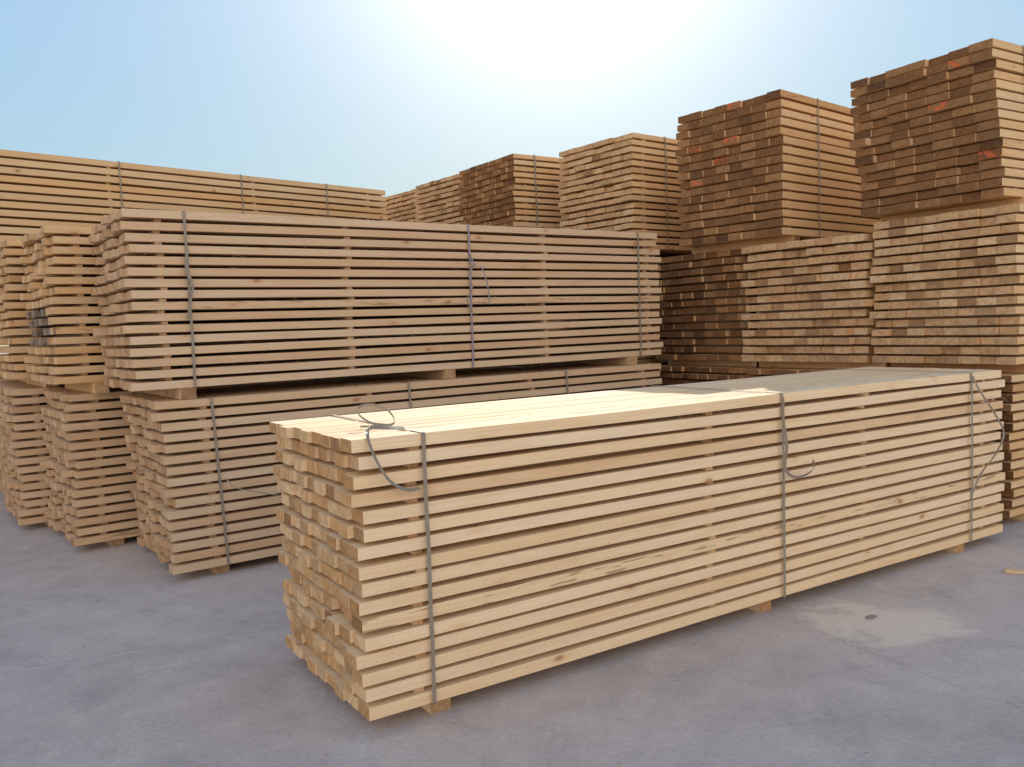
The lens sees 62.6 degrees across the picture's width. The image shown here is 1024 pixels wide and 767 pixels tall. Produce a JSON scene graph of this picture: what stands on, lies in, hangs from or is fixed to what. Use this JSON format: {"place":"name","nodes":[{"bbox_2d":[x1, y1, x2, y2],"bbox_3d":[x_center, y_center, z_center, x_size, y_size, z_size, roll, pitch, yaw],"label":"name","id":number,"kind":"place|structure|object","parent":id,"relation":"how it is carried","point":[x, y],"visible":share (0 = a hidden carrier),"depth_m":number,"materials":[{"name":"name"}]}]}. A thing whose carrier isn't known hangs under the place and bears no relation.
{"place":"outdoors","nodes":[
{"label":"outdoors","id":0,"kind":"place"},
{"bbox_2d":[0,149,387,240],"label":"lumber stack","id":1,"kind":"object","parent":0,"point":[38,191],"visible":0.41,"depth_m":10.85,"materials":[{"name":"brown wood"}]},
{"bbox_2d":[381,189,419,221],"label":"lumber stack","id":2,"kind":"object","parent":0,"point":[400,207],"visible":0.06,"depth_m":14.48,"materials":[{"name":"brown wood"}]},
{"bbox_2d":[414,174,466,223],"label":"lumber stack","id":3,"kind":"object","parent":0,"point":[437,201],"visible":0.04,"depth_m":12.37,"materials":[{"name":"brown wood"}]},
{"bbox_2d":[0,353,1023,766],"bbox_3d":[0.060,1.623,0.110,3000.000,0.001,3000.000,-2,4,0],"label":"ground","id":4,"kind":"structure","parent":0,"point":[214,671],"depth_m":3.84,"materials":[{"name":"concrete"}]},
{"bbox_2d":[0,377,16,477],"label":"lumber stack","id":5,"kind":"object","parent":4,"relation":"on","point":[2,379],"depth_m":9.83,"materials":[{"name":"brown wood"}]},
{"bbox_2d":[0,380,26,494],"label":"lumber stack","id":6,"kind":"object","parent":4,"relation":"on","point":[2,464],"visible":0.02,"depth_m":8.77,"materials":[{"name":"brown wood"}]},
{"bbox_2d":[0,321,90,381],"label":"lumber stack","id":7,"kind":"object","parent":6,"relation":"on","point":[13,345],"visible":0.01,"depth_m":8.55,"materials":[{"name":"brown wood"}]},
{"bbox_2d":[0,384,65,527],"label":"lumber stack","id":8,"kind":"object","parent":4,"relation":"on","point":[23,454],"visible":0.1,"depth_m":7.39,"materials":[{"name":"yellow wood"}]},
{"bbox_2d":[0,240,411,387],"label":"lumber stack","id":9,"kind":"object","parent":8,"relation":"on","point":[13,309],"visible":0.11,"depth_m":7.27,"materials":[{"name":"brown wood"}]},
{"bbox_2d":[40,366,499,546],"bbox_3d":[-2.093,0.538,8.138,4.232,1.236,1.118,-5,5,-38],"label":"lumber stack","id":10,"kind":"object","parent":4,"relation":"on","point":[90,479],"visible":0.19,"depth_m":6.65,"materials":[{"name":"yellow wood"}]},
{"bbox_2d":[18,225,482,393],"bbox_3d":[-2.178,-0.697,7.931,4.142,1.268,1.177,-5,5,-38],"label":"lumber stack","id":11,"kind":"object","parent":10,"relation":"on","point":[61,269],"visible":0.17,"depth_m":6.44,"materials":[{"name":"brown wood"}]},
{"bbox_2d":[120,363,661,574],"bbox_3d":[-0.702,0.526,7.341,4.752,1.265,1.260,-5,5,-35],"label":"lumber stack","id":12,"kind":"object","parent":4,"relation":"on","point":[206,493],"visible":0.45,"depth_m":5.96,"materials":[{"name":"yellow wood"}]},
{"bbox_2d":[88,202,662,399],"bbox_3d":[-0.783,-0.732,7.251,4.966,1.358,1.235,-5,5,-35],"label":"lumber stack","id":13,"kind":"object","parent":12,"relation":"on","point":[323,281],"visible":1,"depth_m":6.46,"materials":[{"name":"yellow wood"}]},
{"bbox_2d":[0,544,1023,765],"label":"wood debris","id":14,"kind":"object","parent":4,"relation":"on","point":[1014,571],"visible":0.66,"depth_m":4.92,"materials":[{"name":"yellow wood"}]},
{"bbox_2d":[500,362,559,367],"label":"lumber stack","id":15,"kind":"object","parent":4,"relation":"on","point":[521,365],"depth_m":10.69,"materials":[{"name":"orange wood"}]},
{"bbox_2d":[476,313,575,332],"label":"lumber stack","id":16,"kind":"object","parent":15,"relation":"on","point":[553,321],"visible":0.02,"depth_m":10.72,"materials":[{"name":"orange wood"}]},
{"bbox_2d":[458,153,568,228],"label":"lumber stack","id":17,"kind":"object","parent":16,"relation":"on","point":[514,190],"visible":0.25,"depth_m":10.53,"materials":[{"name":"orange wood"}]},
{"bbox_2d":[269,367,1004,720],"bbox_3d":[1.143,0.597,4.988,4.830,1.306,1.140,-5,5,-32],"label":"lumber stack","id":18,"kind":"object","parent":4,"relation":"on","point":[433,559],"visible":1,"depth_m":4.05,"materials":[{"name":"brown wood"}]},
{"bbox_2d":[637,358,667,385],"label":"lumber stack","id":19,"kind":"object","parent":4,"relation":"on","point":[655,360],"depth_m":9.91,"materials":[{"name":"orange wood"}]},
{"bbox_2d":[562,263,667,358],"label":"lumber stack","id":20,"kind":"object","parent":19,"relation":"on","point":[651,356],"visible":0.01,"depth_m":9.90,"materials":[{"name":"orange wood"}]},
{"bbox_2d":[558,132,691,257],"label":"lumber stack","id":21,"kind":"object","parent":20,"relation":"on","point":[629,182],"visible":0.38,"depth_m":9.41,"materials":[{"name":"brown wood"}]},
{"bbox_2d":[651,365,762,385],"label":"lumber stack","id":22,"kind":"object","parent":4,"relation":"on","point":[678,374],"visible":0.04,"depth_m":8.86,"materials":[{"name":"orange wood"}]},
{"bbox_2d":[650,249,805,366],"bbox_3d":[3.529,-0.902,9.953,4.093,1.184,1.246,-5,5,-35],"label":"lumber stack","id":23,"kind":"object","parent":22,"relation":"on","point":[704,304],"visible":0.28,"depth_m":8.75,"materials":[{"name":"orange wood"}]},
{"bbox_2d":[675,89,885,253],"bbox_3d":[3.470,-2.148,9.360,3.667,1.394,1.237,-5,5,-40],"label":"lumber stack","id":24,"kind":"object","parent":23,"relation":"on","point":[776,166],"visible":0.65,"depth_m":8.19,"materials":[{"name":"orange wood"}]},
{"bbox_2d":[747,367,838,377],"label":"lumber stack","id":25,"kind":"object","parent":4,"relation":"on","point":[767,371],"visible":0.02,"depth_m":7.96,"materials":[{"name":"orange wood"}]},
{"bbox_2d":[741,234,1015,368],"bbox_3d":[4.228,-0.852,8.867,4.180,1.179,1.346,-5,5,-37],"label":"lumber stack","id":26,"kind":"object","parent":25,"relation":"on","point":[826,285],"visible":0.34,"depth_m":7.63,"materials":[{"name":"brown wood"}]},
{"bbox_2d":[866,615,876,618],"bbox_3d":[1.925,1.251,4.518,0.087,0.013,0.046,-5,5,-34],"label":"dirt clod","id":27,"kind":"object","parent":4,"relation":"on","point":[871,616],"visible":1,"depth_m":4.51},
{"bbox_2d":[987,372,1023,520],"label":"lumber stack","id":28,"kind":"object","parent":4,"relation":"on","point":[1012,462],"visible":0.2,"depth_m":6.31,"materials":[{"name":"beige wood"}]},
{"bbox_2d":[870,203,1023,372],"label":"lumber stack","id":29,"kind":"object","parent":28,"relation":"on","point":[945,266],"visible":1,"depth_m":6.61,"materials":[{"name":"brown wood"}]},
{"bbox_2d":[849,38,1023,221],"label":"lumber stack","id":30,"kind":"object","parent":29,"relation":"on","point":[939,135],"visible":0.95,"depth_m":6.58,"materials":[{"name":"orange wood"}]},
{"bbox_2d":[0,0,1023,345],"label":"sky","id":31,"kind":"structure","parent":0,"point":[394,97],"materials":[{"name":"blue"}]}
]}

